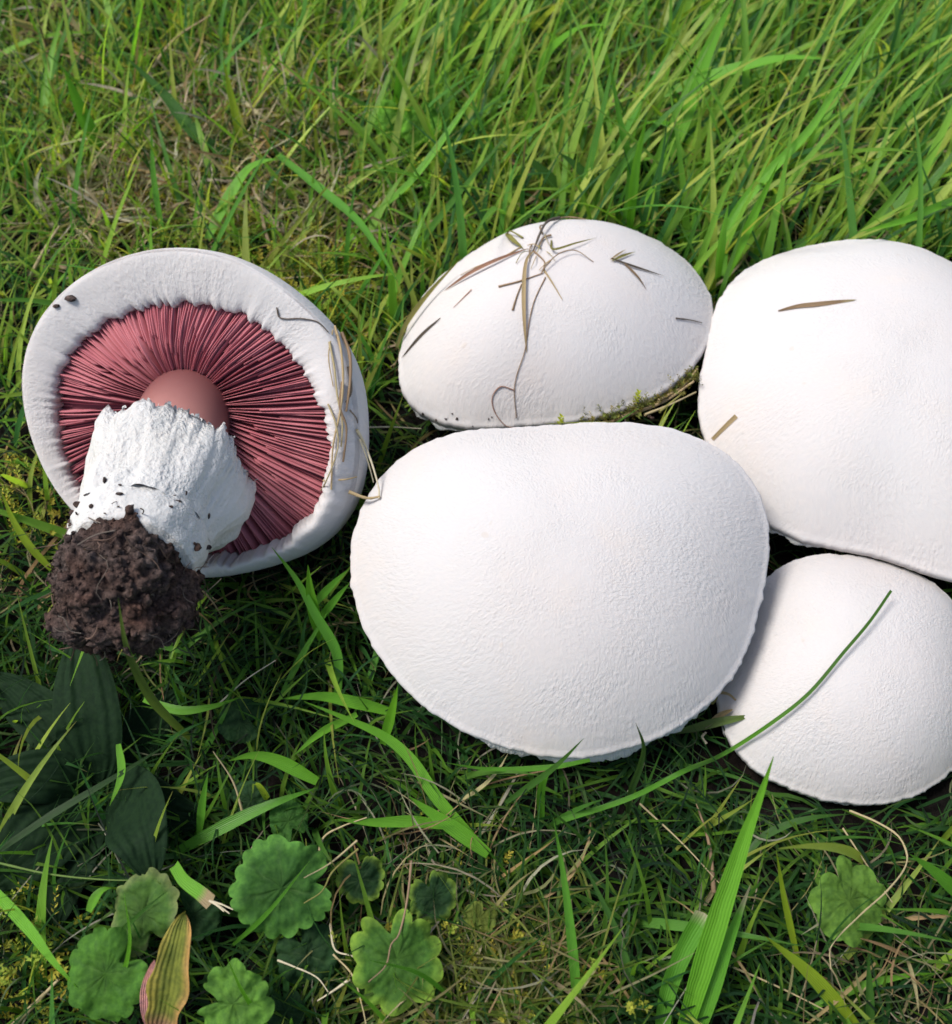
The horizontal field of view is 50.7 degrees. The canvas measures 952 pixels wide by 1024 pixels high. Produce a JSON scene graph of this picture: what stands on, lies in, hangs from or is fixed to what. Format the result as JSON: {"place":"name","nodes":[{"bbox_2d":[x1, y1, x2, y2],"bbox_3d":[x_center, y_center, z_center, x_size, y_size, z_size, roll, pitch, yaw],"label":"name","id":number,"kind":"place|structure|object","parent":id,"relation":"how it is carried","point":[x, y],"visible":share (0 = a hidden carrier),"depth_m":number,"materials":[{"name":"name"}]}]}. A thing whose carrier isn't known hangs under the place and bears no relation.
{"place":"outdoors","nodes":[
{"label":"outdoors","id":0,"kind":"place"},
{"bbox_2d":[0,0,951,1023],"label":"ground","id":1,"kind":"structure","parent":0,"point":[734,758],"depth_m":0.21,"materials":[{"name":"plant"}]},
{"bbox_2d":[0,489,52,570],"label":"blade of grass","id":2,"kind":"object","parent":1,"relation":"on","point":[28,544],"visible":0.96,"depth_m":0.23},
{"bbox_2d":[11,979,59,1023],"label":"dry straw","id":3,"kind":"object","parent":1,"relation":"on","point":[44,993],"visible":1,"depth_m":0.18,"materials":[{"name":"beige plant"}]},
{"bbox_2d":[0,890,76,987],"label":"blade of grass","id":4,"kind":"object","parent":1,"relation":"on","point":[20,919],"visible":1,"depth_m":0.18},
{"bbox_2d":[28,226,59,278],"bbox_3d":[-0.122,-0.073,0.283,0.009,0.009,0.013,0,57,0],"label":"dry straw","id":5,"kind":"object","parent":1,"relation":"on","point":[38,260],"visible":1,"depth_m":0.28,"materials":[{"name":"beige plant"}]},
{"bbox_2d":[63,68,106,155],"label":"blade of grass","id":6,"kind":"object","parent":1,"relation":"on","point":[77,102],"visible":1,"depth_m":0.30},
{"bbox_2d":[0,739,175,851],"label":"blade of grass","id":7,"kind":"object","parent":1,"relation":"on","point":[58,810],"visible":1,"depth_m":0.20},
{"bbox_2d":[86,887,110,912],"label":"blade of grass","id":8,"kind":"object","parent":1,"relation":"on","point":[95,896],"visible":1,"depth_m":0.18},
{"bbox_2d":[0,645,205,932],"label":"plantain","id":9,"kind":"object","parent":1,"relation":"on","point":[130,823],"visible":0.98,"depth_m":0.20,"materials":[{"name":"green plant"}]},
{"bbox_2d":[0,862,127,880],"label":"blade","id":10,"kind":"object","parent":9,"relation":"on","point":[21,868],"visible":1,"depth_m":0.19,"materials":[{"name":"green plant"}]},
{"bbox_2d":[67,927,147,1021],"bbox_3d":[-0.064,0.084,0.181,0.015,0.021,0.014,0,57,0],"label":"ground ivy leaf","id":11,"kind":"object","parent":1,"relation":"on","point":[105,982],"visible":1,"depth_m":0.17,"materials":[{"name":"green plant"}]},
{"bbox_2d":[110,744,125,804],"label":"blade of grass","id":12,"kind":"object","parent":1,"relation":"on","point":[121,764],"visible":1,"depth_m":0.20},
{"bbox_2d":[123,895,131,966],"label":"blade of grass","id":13,"kind":"object","parent":1,"relation":"on","point":[127,958],"visible":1,"depth_m":0.17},
{"bbox_2d":[131,2,142,64],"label":"blade of grass","id":14,"kind":"object","parent":1,"relation":"on","point":[135,39],"visible":0.94,"depth_m":0.32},
{"bbox_2d":[111,867,179,956],"bbox_3d":[-0.061,0.076,0.189,0.014,0.017,0.014,0,57,0],"label":"ground ivy leaf","id":15,"kind":"object","parent":1,"relation":"on","point":[140,893],"visible":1,"depth_m":0.18,"materials":[{"name":"green plant"}]},
{"bbox_2d":[122,890,167,928],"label":"blade of grass","id":16,"kind":"object","parent":15,"relation":"on","point":[135,917],"visible":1,"depth_m":0.18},
{"bbox_2d":[118,600,192,739],"bbox_3d":[-0.061,0.031,0.188,0.005,0.057,0.003,0,57,0],"label":"blade of grass","id":17,"kind":"object","parent":1,"relation":"on","point":[157,706],"visible":1,"depth_m":0.19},
{"bbox_2d":[150,128,163,232],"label":"blade of grass","id":18,"kind":"object","parent":1,"relation":"on","point":[156,198],"visible":1,"depth_m":0.29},
{"bbox_2d":[140,911,190,1023],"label":"dock leaf","id":19,"kind":"object","parent":1,"relation":"on","point":[166,978],"visible":1,"depth_m":0.17,"materials":[{"name":"plant"}]},
{"bbox_2d":[147,15,210,74],"bbox_3d":[-0.101,-0.156,0.336,0.006,0.011,0.031,38,65,22],"label":"dry straw","id":20,"kind":"object","parent":1,"relation":"on","point":[154,65],"visible":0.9,"depth_m":0.34,"materials":[{"name":"beige plant"}]},
{"bbox_2d":[125,56,236,157],"bbox_3d":[-0.092,-0.122,0.308,0.035,0.024,0.008,21,59,13],"label":"blade of grass","id":21,"kind":"object","parent":1,"relation":"on","point":[170,101],"visible":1,"depth_m":0.31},
{"bbox_2d":[142,696,242,714],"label":"blade of grass","id":22,"kind":"object","parent":1,"relation":"on","point":[178,710],"visible":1,"depth_m":0.20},
{"bbox_2d":[22,248,368,666],"bbox_3d":[-0.062,-0.007,0.217,0.077,0.060,0.097,0,57,0],"label":"upturned mushroom","id":23,"kind":"object","parent":1,"relation":"on","point":[180,421],"visible":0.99,"depth_m":0.21,"materials":[{"name":"white food"}]},
{"bbox_2d":[320,325,357,490],"bbox_3d":[-0.032,-0.016,0.225,0.014,0.043,0.032,0,57,0],"label":"dry grass bundle","id":24,"kind":"object","parent":23,"relation":"on","point":[341,393],"visible":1,"depth_m":0.21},
{"bbox_2d":[175,887,222,940],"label":"ground ivy leaf","id":25,"kind":"object","parent":1,"relation":"on","point":[202,919],"visible":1,"depth_m":0.19,"materials":[{"name":"green plant"}]},
{"bbox_2d":[170,861,232,913],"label":"blade of grass","id":26,"kind":"object","parent":1,"relation":"on","point":[203,896],"visible":1,"depth_m":0.18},
{"bbox_2d":[196,773,207,834],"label":"blade of grass","id":27,"kind":"object","parent":1,"relation":"on","point":[201,809],"visible":1,"depth_m":0.20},
{"bbox_2d":[223,61,244,149],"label":"blade of grass","id":28,"kind":"object","parent":1,"relation":"on","point":[233,104],"visible":0.98,"depth_m":0.31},
{"bbox_2d":[197,958,274,1023],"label":"ground ivy leaf","id":29,"kind":"object","parent":1,"relation":"on","point":[230,1006],"visible":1,"depth_m":0.17,"materials":[{"name":"green plant"}]},
{"bbox_2d":[217,698,260,743],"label":"ground ivy leaf","id":30,"kind":"object","parent":1,"relation":"on","point":[234,727],"visible":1,"depth_m":0.21,"materials":[{"name":"green plant"}]},
{"bbox_2d":[204,158,277,239],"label":"blade of grass","id":31,"kind":"object","parent":1,"relation":"on","point":[234,187],"visible":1,"depth_m":0.29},
{"bbox_2d":[175,788,315,855],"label":"blade of grass","id":32,"kind":"object","parent":1,"relation":"on","point":[229,823],"visible":1,"depth_m":0.20,"materials":[{"name":"plant"}]},
{"bbox_2d":[226,956,266,1023],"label":"blade of grass","id":33,"kind":"object","parent":1,"relation":"on","point":[246,997],"visible":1,"depth_m":0.17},
{"bbox_2d":[231,780,269,819],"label":"ground ivy leaf","id":34,"kind":"object","parent":1,"relation":"on","point":[245,797],"visible":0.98,"depth_m":0.20,"materials":[{"name":"green plant"}]},
{"bbox_2d":[232,862,308,945],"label":"blade of grass","id":35,"kind":"object","parent":1,"relation":"on","point":[254,925],"visible":1,"depth_m":0.18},
{"bbox_2d":[229,751,318,784],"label":"blade of grass","id":36,"kind":"object","parent":1,"relation":"on","point":[286,765],"visible":1,"depth_m":0.20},
{"bbox_2d":[228,834,332,938],"bbox_3d":[-0.036,0.072,0.189,0.019,0.022,0.017,0,57,0],"label":"ground ivy leaf","id":37,"kind":"object","parent":1,"relation":"on","point":[269,869],"visible":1,"depth_m":0.18,"materials":[{"name":"green plant"}]},
{"bbox_2d":[267,990,304,1023],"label":"ground ivy leaf","id":38,"kind":"object","parent":1,"relation":"on","point":[294,1013],"visible":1,"depth_m":0.18,"materials":[{"name":"green plant"}]},
{"bbox_2d":[269,800,308,841],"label":"ground ivy leaf","id":39,"kind":"object","parent":1,"relation":"on","point":[283,821],"visible":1,"depth_m":0.20,"materials":[{"name":"green plant"}]},
{"bbox_2d":[279,610,328,695],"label":"blade of grass","id":40,"kind":"object","parent":1,"relation":"on","point":[304,650],"visible":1,"depth_m":0.22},
{"bbox_2d":[276,922,336,985],"bbox_3d":[-0.031,0.083,0.187,0.011,0.014,0.010,0,57,0],"label":"ground ivy leaf","id":41,"kind":"object","parent":1,"relation":"on","point":[321,958],"visible":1,"depth_m":0.18,"materials":[{"name":"green plant"}]},
{"bbox_2d":[272,548,342,692],"bbox_3d":[-0.034,0.023,0.215,0.005,0.022,0.029,-23,60,-14],"label":"blade of grass","id":42,"kind":"object","parent":1,"relation":"on","point":[327,633],"visible":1,"depth_m":0.21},
{"bbox_2d":[306,566,324,640],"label":"blade of grass","id":43,"kind":"object","parent":1,"relation":"on","point":[310,588],"visible":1,"depth_m":0.21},
{"bbox_2d":[293,712,357,755],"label":"blade of grass","id":44,"kind":"object","parent":1,"relation":"on","point":[319,733],"visible":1,"depth_m":0.21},
{"bbox_2d":[316,569,347,603],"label":"blade of grass","id":45,"kind":"object","parent":1,"relation":"on","point":[325,591],"visible":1,"depth_m":0.22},
{"bbox_2d":[320,584,348,616],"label":"blade of grass","id":46,"kind":"object","parent":1,"relation":"on","point":[331,604],"visible":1,"depth_m":0.22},
{"bbox_2d":[282,692,388,714],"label":"blade of grass","id":47,"kind":"object","parent":1,"relation":"on","point":[353,702],"visible":1,"depth_m":0.21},
{"bbox_2d":[275,153,398,282],"bbox_3d":[-0.037,-0.083,0.276,0.005,0.014,0.079,-27,61,-16],"label":"blade of grass","id":48,"kind":"object","parent":1,"relation":"on","point":[334,199],"visible":1,"depth_m":0.28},
{"bbox_2d":[336,856,384,904],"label":"ground ivy leaf","id":49,"kind":"object","parent":1,"relation":"on","point":[372,872],"visible":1,"depth_m":0.19,"materials":[{"name":"green plant"}]},
{"bbox_2d":[335,815,441,828],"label":"blade of grass","id":50,"kind":"object","parent":1,"relation":"on","point":[403,821],"visible":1,"depth_m":0.20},
{"bbox_2d":[380,686,397,745],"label":"blade of grass","id":51,"kind":"object","parent":1,"relation":"on","point":[388,724],"visible":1,"depth_m":0.20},
{"bbox_2d":[374,99,405,138],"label":"ground ivy leaf","id":52,"kind":"object","parent":1,"relation":"on","point":[383,118],"visible":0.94,"depth_m":0.31,"materials":[{"name":"green plant"}]},
{"bbox_2d":[304,701,476,835],"bbox_3d":[-0.015,0.051,0.202,0.045,0.013,0.006,32,62,19],"label":"blade of grass","id":53,"kind":"object","parent":1,"relation":"on","point":[444,806],"visible":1,"depth_m":0.20,"materials":[{"name":"plant"}]},
{"bbox_2d":[350,909,442,1015],"bbox_3d":[-0.014,0.083,0.184,0.017,0.018,0.017,0,57,0],"label":"ground ivy leaf","id":54,"kind":"object","parent":1,"relation":"on","point":[413,943],"visible":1,"depth_m":0.18,"materials":[{"name":"green plant"}]},
{"bbox_2d":[368,860,412,981],"bbox_3d":[-0.015,0.073,0.180,0.007,0.006,0.022,0,57,0],"label":"dry straw","id":55,"kind":"object","parent":54,"relation":"on","point":[408,889],"visible":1,"depth_m":0.18,"materials":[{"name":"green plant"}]},
{"bbox_2d":[369,960,451,997],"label":"blade of grass","id":56,"kind":"object","parent":54,"relation":"on","point":[434,983],"visible":1,"depth_m":0.17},
{"bbox_2d":[393,35,403,101],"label":"blade of grass","id":57,"kind":"object","parent":1,"relation":"on","point":[398,87],"visible":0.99,"depth_m":0.30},
{"bbox_2d":[402,102,441,162],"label":"ground ivy leaf","id":58,"kind":"object","parent":1,"relation":"on","point":[412,116],"visible":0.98,"depth_m":0.31,"materials":[{"name":"green plant"}]},
{"bbox_2d":[0,0,865,1023],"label":"moss","id":59,"kind":"object","parent":1,"relation":"on","point":[10,972],"visible":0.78,"depth_m":0.28,"materials":[{"name":"plant"}]},
{"bbox_2d":[409,870,457,925],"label":"ground ivy leaf","id":60,"kind":"object","parent":1,"relation":"on","point":[444,905],"visible":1,"depth_m":0.19,"materials":[{"name":"green plant"}]},
{"bbox_2d":[372,60,495,216],"bbox_3d":[-0.011,-0.107,0.291,0.046,0.032,0.005,-32,63,-19],"label":"blade of grass","id":61,"kind":"object","parent":1,"relation":"on","point":[410,181],"visible":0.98,"depth_m":0.29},
{"bbox_2d":[409,796,490,857],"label":"blade of grass","id":62,"kind":"object","parent":1,"relation":"on","point":[459,832],"visible":1,"depth_m":0.20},
{"bbox_2d":[0,0,951,1023],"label":"dry thatch","id":63,"kind":"object","parent":1,"relation":"on","point":[142,178],"visible":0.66,"depth_m":0.29,"materials":[{"name":"beige plant"}]},
{"bbox_2d":[463,900,497,933],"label":"ground ivy leaf","id":64,"kind":"object","parent":1,"relation":"on","point":[482,917],"visible":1,"depth_m":0.19,"materials":[{"name":"green plant"}]},
{"bbox_2d":[444,758,589,771],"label":"blade of grass","id":65,"kind":"object","parent":1,"relation":"on","point":[539,767],"visible":1,"depth_m":0.20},
{"bbox_2d":[536,777,547,817],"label":"blade of grass","id":66,"kind":"object","parent":1,"relation":"on","point":[541,786],"visible":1,"depth_m":0.20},
{"bbox_2d":[504,738,583,803],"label":"blade of grass","id":67,"kind":"object","parent":1,"relation":"on","point":[534,782],"visible":1,"depth_m":0.19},
{"bbox_2d":[520,150,569,198],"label":"blade of grass","id":68,"kind":"object","parent":1,"relation":"on","point":[539,168],"visible":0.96,"depth_m":0.29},
{"bbox_2d":[398,219,713,431],"bbox_3d":[0.021,-0.055,0.256,0.082,0.025,0.071,0,57,0],"label":"mushroom","id":69,"kind":"object","parent":1,"relation":"on","point":[606,332],"visible":0.98,"depth_m":0.24,"materials":[{"name":"white food"}]},
{"bbox_2d":[395,261,457,347],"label":"blade of grass","id":70,"kind":"object","parent":69,"relation":"on","point":[413,312],"visible":1,"depth_m":0.26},
{"bbox_2d":[444,250,522,290],"bbox_3d":[0.002,-0.061,0.253,0.020,0.010,0.004,0,57,0],"label":"dry straw","id":71,"kind":"object","parent":69,"relation":"on","point":[479,267],"visible":1,"depth_m":0.25,"materials":[{"name":"brown plant"}]},
{"bbox_2d":[522,251,532,352],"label":"dry straw","id":72,"kind":"object","parent":69,"relation":"on","point":[524,293],"visible":1,"depth_m":0.24,"materials":[{"name":"brown plant"}]},
{"bbox_2d":[506,216,583,269],"bbox_3d":[0.016,-0.071,0.257,0.018,0.010,0.032,20,59,12],"label":"twig","id":73,"kind":"object","parent":69,"relation":"on","point":[542,228],"visible":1,"depth_m":0.25,"materials":[{"name":"brown plant"}]},
{"bbox_2d":[556,365,702,424],"bbox_3d":[0.039,-0.026,0.244,0.040,0.010,0.010,-21,59,-13],"label":"moss clump","id":74,"kind":"object","parent":69,"relation":"on","point":[659,398],"visible":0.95,"depth_m":0.24,"materials":[{"name":"green plant"}]},
{"bbox_2d":[610,249,662,289],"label":"dead leaf tuft","id":75,"kind":"object","parent":69,"relation":"on","point":[613,258],"visible":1,"depth_m":0.25,"materials":[{"name":"brown plant"}]},
{"bbox_2d":[350,422,769,762],"bbox_3d":[0.018,0.012,0.210,0.090,0.030,0.072,0,57,0],"label":"mushroom","id":76,"kind":"object","parent":1,"relation":"on","point":[554,593],"visible":1,"depth_m":0.20,"materials":[{"name":"white food"}]},
{"bbox_2d":[356,429,379,498],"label":"dry straw","id":77,"kind":"object","parent":76,"relation":"on","point":[362,440],"visible":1,"depth_m":0.22,"materials":[{"name":"beige plant"}]},
{"bbox_2d":[553,818,581,1017],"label":"blade of grass","id":78,"kind":"object","parent":1,"relation":"on","point":[574,970],"visible":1,"depth_m":0.18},
{"bbox_2d":[536,24,610,100],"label":"blade of grass","id":79,"kind":"object","parent":1,"relation":"on","point":[558,41],"visible":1,"depth_m":0.32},
{"bbox_2d":[558,152,605,217],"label":"blade of grass","id":80,"kind":"object","parent":1,"relation":"on","point":[580,168],"visible":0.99,"depth_m":0.29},
{"bbox_2d":[574,847,642,1023],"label":"blade of grass","id":81,"kind":"object","parent":1,"relation":"on","point":[624,954],"visible":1,"depth_m":0.19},
{"bbox_2d":[609,59,632,221],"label":"blade of grass","id":82,"kind":"object","parent":1,"relation":"on","point":[627,147],"visible":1,"depth_m":0.28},
{"bbox_2d":[625,724,645,814],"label":"blade of grass","id":83,"kind":"object","parent":1,"relation":"on","point":[635,779],"visible":1,"depth_m":0.19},
{"bbox_2d":[627,116,646,229],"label":"blade of grass","id":84,"kind":"object","parent":1,"relation":"on","point":[634,182],"visible":0.96,"depth_m":0.28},
{"bbox_2d":[639,803,718,882],"bbox_3d":[0.040,0.065,0.197,0.014,0.001,0.016,0,57,0],"label":"dry straw","id":85,"kind":"object","parent":1,"relation":"on","point":[651,814],"visible":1,"depth_m":0.20,"materials":[{"name":"beige plant"}]},
{"bbox_2d":[655,910,707,1023],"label":"blade of grass","id":86,"kind":"object","parent":1,"relation":"on","point":[687,944],"visible":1,"depth_m":0.18,"materials":[{"name":"plant"}]},
{"bbox_2d":[657,0,732,177],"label":"blade of grass","id":87,"kind":"object","parent":1,"relation":"on","point":[690,112],"visible":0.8,"depth_m":0.30,"materials":[{"name":"plant"}]},
{"bbox_2d":[696,804,715,892],"bbox_3d":[0.045,0.066,0.198,0.003,0.004,0.017,0,57,0],"label":"dry straw","id":88,"kind":"object","parent":1,"relation":"on","point":[713,886],"visible":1,"depth_m":0.20,"materials":[{"name":"beige plant"}]},
{"bbox_2d":[674,691,744,743],"bbox_3d":[0.050,0.044,0.210,0.013,0.005,0.009,-36,64,-21],"label":"grass scrap","id":89,"kind":"object","parent":1,"relation":"on","point":[718,720],"depth_m":0.21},
{"bbox_2d":[715,201,728,279],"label":"blade of grass","id":90,"kind":"object","parent":1,"relation":"on","point":[721,247],"visible":1,"depth_m":0.26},
{"bbox_2d":[697,884,750,1023],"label":"blade of grass","id":91,"kind":"object","parent":1,"relation":"on","point":[712,994],"visible":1,"depth_m":0.18,"materials":[{"name":"plant"}]},
{"bbox_2d":[684,795,763,838],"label":"blade of grass","id":92,"kind":"object","parent":1,"relation":"on","point":[712,810],"visible":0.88,"depth_m":0.20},
{"bbox_2d":[678,756,773,1023],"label":"blade of grass","id":93,"kind":"object","parent":1,"relation":"on","point":[711,939],"visible":1,"depth_m":0.18,"materials":[{"name":"plant"}]},
{"bbox_2d":[665,54,827,96],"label":"blade of grass","id":94,"kind":"object","parent":1,"relation":"on","point":[761,61],"visible":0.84,"depth_m":0.30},
{"bbox_2d":[724,164,777,276],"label":"blade of grass","id":95,"kind":"object","parent":1,"relation":"on","point":[752,217],"visible":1,"depth_m":0.26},
{"bbox_2d":[728,965,828,1012],"bbox_3d":[0.055,0.087,0.185,0.023,0.002,0.011,0,57,0],"label":"dry straw","id":96,"kind":"object","parent":1,"relation":"on","point":[750,974],"visible":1,"depth_m":0.18,"materials":[{"name":"beige plant"}]},
{"bbox_2d":[776,850,798,955],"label":"blade of grass","id":97,"kind":"object","parent":1,"relation":"on","point":[789,923],"visible":1,"depth_m":0.19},
{"bbox_2d":[746,814,846,860],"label":"blade of grass","id":98,"kind":"object","parent":1,"relation":"on","point":[756,842],"visible":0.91,"depth_m":0.20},
{"bbox_2d":[721,25,877,274],"bbox_3d":[0.081,-0.095,0.264,0.008,0.050,0.050,37,64,21],"label":"blade of grass","id":99,"kind":"object","parent":1,"relation":"on","point":[799,140],"visible":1,"depth_m":0.27,"materials":[{"name":"plant"}]},
{"bbox_2d":[766,937,858,1023],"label":"blade of grass","id":100,"kind":"object","parent":1,"relation":"on","point":[817,981],"visible":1,"depth_m":0.18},
{"bbox_2d":[698,239,951,581],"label":"mushroom","id":101,"kind":"object","parent":1,"relation":"on","point":[836,434],"visible":0.98,"depth_m":0.23,"materials":[{"name":"white food"}]},
{"bbox_2d":[711,414,737,440],"bbox_3d":[0.059,-0.020,0.239,0.006,0.006,0.003,0,57,0],"label":"straw chip","id":102,"kind":"object","parent":101,"relation":"on","point":[734,417],"visible":1,"depth_m":0.24,"materials":[{"name":"brown plant"}]},
{"bbox_2d":[778,299,853,310],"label":"dry straw","id":103,"kind":"object","parent":101,"relation":"on","point":[815,304],"visible":1,"depth_m":0.24,"materials":[{"name":"brown plant"}]},
{"bbox_2d":[716,553,951,805],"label":"mushroom","id":104,"kind":"object","parent":1,"relation":"on","point":[867,721],"visible":1,"depth_m":0.21,"materials":[{"name":"white food"}]},
{"bbox_2d":[561,590,891,822],"bbox_3d":[0.054,0.042,0.203,0.082,0.018,0.008,-27,61,-17],"label":"blade of grass","id":105,"kind":"object","parent":104,"relation":"on","point":[690,767],"visible":1,"depth_m":0.20,"materials":[{"name":"plant"}]},
{"bbox_2d":[807,855,886,947],"bbox_3d":[0.070,0.075,0.191,0.014,0.015,0.013,-37,64,-21],"label":"ground ivy leaf","id":106,"kind":"object","parent":1,"relation":"on","point":[841,901],"visible":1,"depth_m":0.19,"materials":[{"name":"green plant"}]},
{"bbox_2d":[829,810,907,969],"bbox_3d":[0.073,0.071,0.186,0.012,0.009,0.033,20,59,12],"label":"dry straw","id":107,"kind":"object","parent":1,"relation":"on","point":[901,873],"visible":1,"depth_m":0.19,"materials":[{"name":"beige plant"}]},
{"bbox_2d":[866,954,874,1023],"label":"blade of grass","id":108,"kind":"object","parent":1,"relation":"on","point":[870,1012],"visible":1,"depth_m":0.18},
{"bbox_2d":[813,973,934,1009],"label":"blade of grass","id":109,"kind":"object","parent":1,"relation":"on","point":[880,980],"visible":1,"depth_m":0.18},
{"bbox_2d":[860,197,951,231],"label":"blade of grass","id":110,"kind":"object","parent":1,"relation":"on","point":[934,207],"visible":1,"depth_m":0.27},
{"bbox_2d":[910,854,951,895],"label":"blade of grass","id":111,"kind":"object","parent":1,"relation":"on","point":[943,879],"visible":1,"depth_m":0.19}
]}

